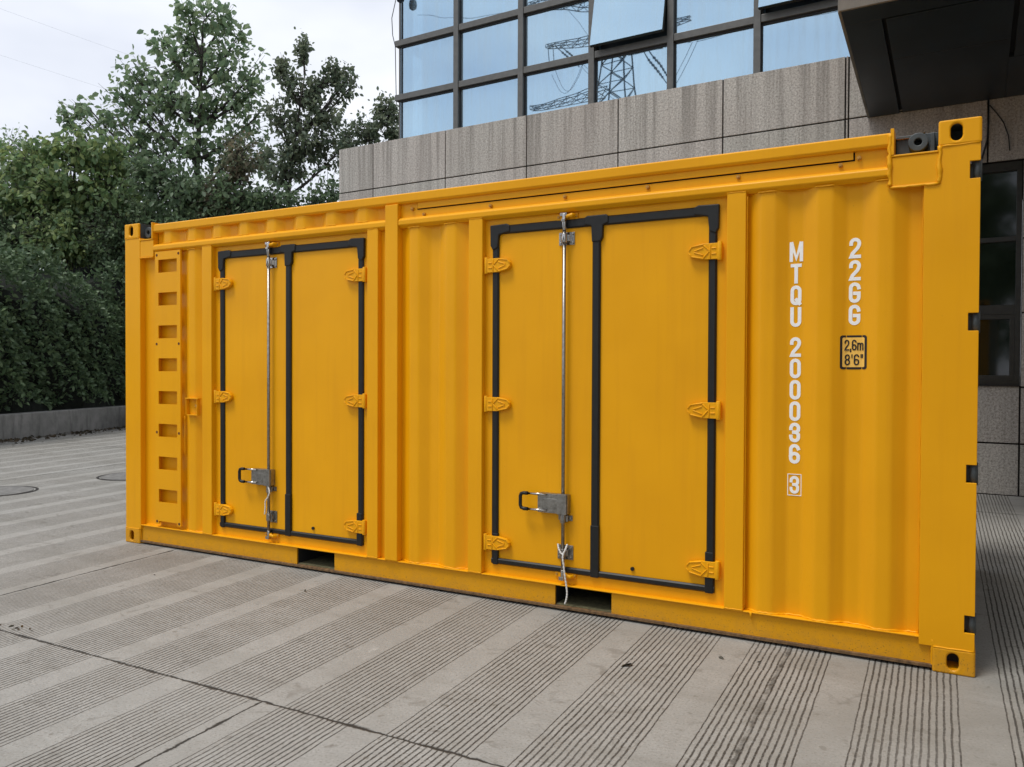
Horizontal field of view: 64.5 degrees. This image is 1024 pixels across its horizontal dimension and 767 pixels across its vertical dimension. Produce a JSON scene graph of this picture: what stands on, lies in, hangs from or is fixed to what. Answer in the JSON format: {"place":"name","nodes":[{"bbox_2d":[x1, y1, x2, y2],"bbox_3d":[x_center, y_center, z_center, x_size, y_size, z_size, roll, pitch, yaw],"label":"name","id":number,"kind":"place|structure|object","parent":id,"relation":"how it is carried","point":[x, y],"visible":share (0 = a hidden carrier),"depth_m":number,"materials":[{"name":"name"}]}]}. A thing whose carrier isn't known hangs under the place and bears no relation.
{"place":"outdoors","nodes":[
{"label":"outdoors","id":0,"kind":"place"},
{"bbox_2d":[5,10,382,140],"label":"power line","id":1,"kind":"object","parent":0,"point":[113,49],"visible":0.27,"depth_m":100.76,"materials":[{"name":"metal"}]},
{"bbox_2d":[0,427,1023,766],"bbox_3d":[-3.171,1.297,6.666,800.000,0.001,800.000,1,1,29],"label":"ground","id":2,"kind":"structure","parent":0,"point":[122,653],"depth_m":3.78,"materials":[{"name":"concrete"}]},
{"bbox_2d":[0,486,38,495],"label":"manhole cover","id":3,"kind":"object","parent":2,"relation":"on","point":[8,490],"visible":1,"depth_m":9.46,"materials":[{"name":"metal"}]},
{"bbox_2d":[0,405,125,441],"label":"retaining wall","id":4,"kind":"structure","parent":2,"relation":"on","point":[28,424],"depth_m":17.43,"materials":[{"name":"concrete"}]},
{"bbox_2d":[0,426,125,443],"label":"leaf litter","id":5,"kind":"object","parent":2,"relation":"on","point":[47,437],"visible":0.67,"depth_m":16.93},
{"bbox_2d":[96,472,125,479],"bbox_3d":[-4.980,1.221,10.755,0.940,0.006,0.940,1,1,29],"label":"manhole cover","id":6,"kind":"object","parent":2,"relation":"on","point":[117,476],"visible":0.39,"depth_m":10.64,"materials":[{"name":"metal"}]},
{"bbox_2d":[125,116,981,676],"bbox_3d":[0.073,0.021,6.252,6.060,2.591,2.467,1,1,29],"label":"shipping container","id":7,"kind":"object","parent":2,"relation":"on","point":[735,394],"visible":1,"depth_m":4.65,"materials":[{"name":"yellow metal"}]},
{"bbox_2d":[214,242,285,538],"bbox_3d":[-1.936,0.052,6.016,0.725,2.152,0.125,1,1,29],"label":"door","id":8,"kind":"structure","parent":7,"relation":"in","point":[254,395],"depth_m":6.00,"materials":[{"name":"yellow paint"}]},
{"bbox_2d":[264,486,269,513],"bbox_3d":[-1.774,0.846,5.883,0.062,0.208,0.021,1,1,29],"label":"rope","id":9,"kind":"object","parent":7,"relation":"hanging from","point":[266,499],"visible":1,"depth_m":5.88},
{"bbox_2d":[292,247,366,538],"bbox_3d":[-1.272,0.066,5.672,0.692,2.002,0.093,1,1,29],"label":"door","id":10,"kind":"structure","parent":7,"relation":"in","point":[326,400],"depth_m":5.67,"materials":[{"name":"yellow paint"}]},
{"bbox_2d":[483,212,592,580],"bbox_3d":[0.153,0.078,4.874,0.721,2.152,0.125,1,1,29],"label":"door","id":11,"kind":"structure","parent":7,"relation":"in","point":[543,404],"depth_m":4.85,"materials":[{"name":"yellow paint"}]},
{"bbox_2d":[557,544,567,603],"bbox_3d":[0.294,1.112,4.749,0.075,0.352,0.023,1,1,29],"label":"rope","id":12,"kind":"object","parent":7,"relation":"hanging from","point":[561,553],"visible":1,"depth_m":4.73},
{"bbox_2d":[600,216,722,584],"bbox_3d":[0.821,0.092,4.527,0.706,2.002,0.093,1,1,29],"label":"door","id":13,"kind":"structure","parent":7,"relation":"in","point":[655,408],"depth_m":4.52,"materials":[{"name":"yellow paint"}]},
{"bbox_2d":[339,0,1023,496],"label":"office building","id":14,"kind":"structure","parent":2,"relation":"on","point":[497,90],"depth_m":11.11,"materials":[{"name":"stone"}]},
{"bbox_2d":[391,0,396,110],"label":"cable","id":15,"kind":"object","parent":14,"relation":"hanging from","point":[395,52],"visible":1,"depth_m":14.01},
{"bbox_2d":[590,0,666,49],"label":"window","id":16,"kind":"structure","parent":14,"relation":"in","point":[615,23],"depth_m":11.71,"materials":[{"name":"blue glass"}]},
{"bbox_2d":[758,0,824,12],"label":"window","id":17,"kind":"structure","parent":14,"relation":"in","point":[770,6],"depth_m":10.65,"materials":[{"name":"blue glass"}]},
{"bbox_2d":[981,101,988,159],"bbox_3d":[5.457,-2.845,9.400,0.115,0.832,0.020,1,1,31],"label":"cable","id":18,"kind":"object","parent":14,"relation":"hanging from","point":[987,130],"visible":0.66,"depth_m":9.37,"materials":[{"name":"black rubber"}]},
{"bbox_2d":[989,105,1009,150],"bbox_3d":[5.595,-2.936,9.316,0.216,0.554,0.012,1,1,31],"label":"cable","id":19,"kind":"object","parent":14,"relation":"attached to","point":[1004,126],"visible":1,"depth_m":9.29,"materials":[{"name":"black rubber"}]},
{"bbox_2d":[978,160,1022,384],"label":"window","id":20,"kind":"structure","parent":14,"relation":"in","point":[1001,183],"depth_m":9.43,"materials":[{"name":"black glass"}]},
{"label":"planting bed","id":21,"kind":"structure","parent":0,"visible":0},
{"bbox_2d":[0,124,29,187],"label":"distant tree","id":22,"kind":"object","parent":21,"relation":"on","point":[20,139],"visible":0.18,"depth_m":41.57,"materials":[{"name":"green plant"}]},
{"bbox_2d":[0,203,61,271],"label":"shrub","id":23,"kind":"object","parent":21,"relation":"on","point":[9,228],"visible":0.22,"depth_m":20.30,"materials":[{"name":"green plant"}]},
{"bbox_2d":[3,174,69,272],"bbox_3d":[-17.427,-3.731,29.942,4.783,8.647,4.512,1,1,29],"label":"background tree","id":24,"kind":"object","parent":21,"relation":"on","point":[42,268],"visible":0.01,"depth_m":29.11,"materials":[{"name":"green plant"}]},
{"bbox_2d":[6,205,112,272],"bbox_3d":[-11.276,-1.980,20.710,2.735,5.084,2.697,1,1,29],"label":"shrub","id":25,"kind":"object","parent":21,"relation":"on","point":[63,225],"visible":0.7,"depth_m":20.13,"materials":[{"name":"green plant"}]},
{"bbox_2d":[0,239,125,413],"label":"hedge","id":26,"kind":"object","parent":21,"relation":"on","point":[62,341],"visible":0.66,"depth_m":18.03,"materials":[{"name":"green plant"}]},
{"bbox_2d":[0,118,148,274],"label":"bushy tree","id":27,"kind":"object","parent":21,"relation":"on","point":[50,188],"visible":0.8,"depth_m":20.53,"materials":[{"name":"green plant"}]},
{"bbox_2d":[73,195,171,365],"bbox_3d":[-9.792,-2.191,20.549,2.618,5.519,2.122,1,1,29],"label":"shrub","id":28,"kind":"object","parent":21,"relation":"on","point":[114,249],"visible":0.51,"depth_m":20.31,"materials":[{"name":"green plant"}]},
{"bbox_2d":[118,149,214,223],"bbox_3d":[-8.137,-2.604,20.042,2.572,6.192,2.294,1,1,29],"label":"tree","id":29,"kind":"object","parent":21,"relation":"on","point":[159,189],"visible":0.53,"depth_m":19.64,"materials":[{"name":"green plant"}]},
{"bbox_2d":[50,0,286,217],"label":"tall tree","id":30,"kind":"object","parent":21,"relation":"on","point":[170,102],"visible":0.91,"depth_m":23.71,"materials":[{"name":"green plant"}]},
{"bbox_2d":[189,126,264,218],"bbox_3d":[-6.959,-2.914,20.068,1.752,6.791,1.589,1,1,29],"label":"tree","id":31,"kind":"object","parent":21,"relation":"on","point":[240,162],"visible":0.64,"depth_m":19.78,"materials":[{"name":"green plant"}]},
{"bbox_2d":[185,164,340,217],"bbox_3d":[-5.999,-2.473,19.933,4.043,5.938,2.389,0,1,-7],"label":"tree","id":32,"kind":"object","parent":21,"relation":"on","point":[255,200],"visible":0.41,"depth_m":19.61,"materials":[{"name":"green plant"}]},
{"bbox_2d":[254,26,363,202],"bbox_3d":[-5.506,-4.526,21.870,2.995,10.009,1.791,0,1,4],"label":"maple tree","id":33,"kind":"object","parent":21,"relation":"on","point":[339,80],"visible":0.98,"depth_m":21.76,"materials":[{"name":"green plant"}]},
{"bbox_2d":[333,86,398,161],"bbox_3d":[-4.288,-4.342,24.969,2.487,9.522,1.310,0,1,-9],"label":"slender tree","id":34,"kind":"object","parent":21,"relation":"on","point":[385,116],"visible":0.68,"depth_m":24.73,"materials":[{"name":"green plant"}]}
]}

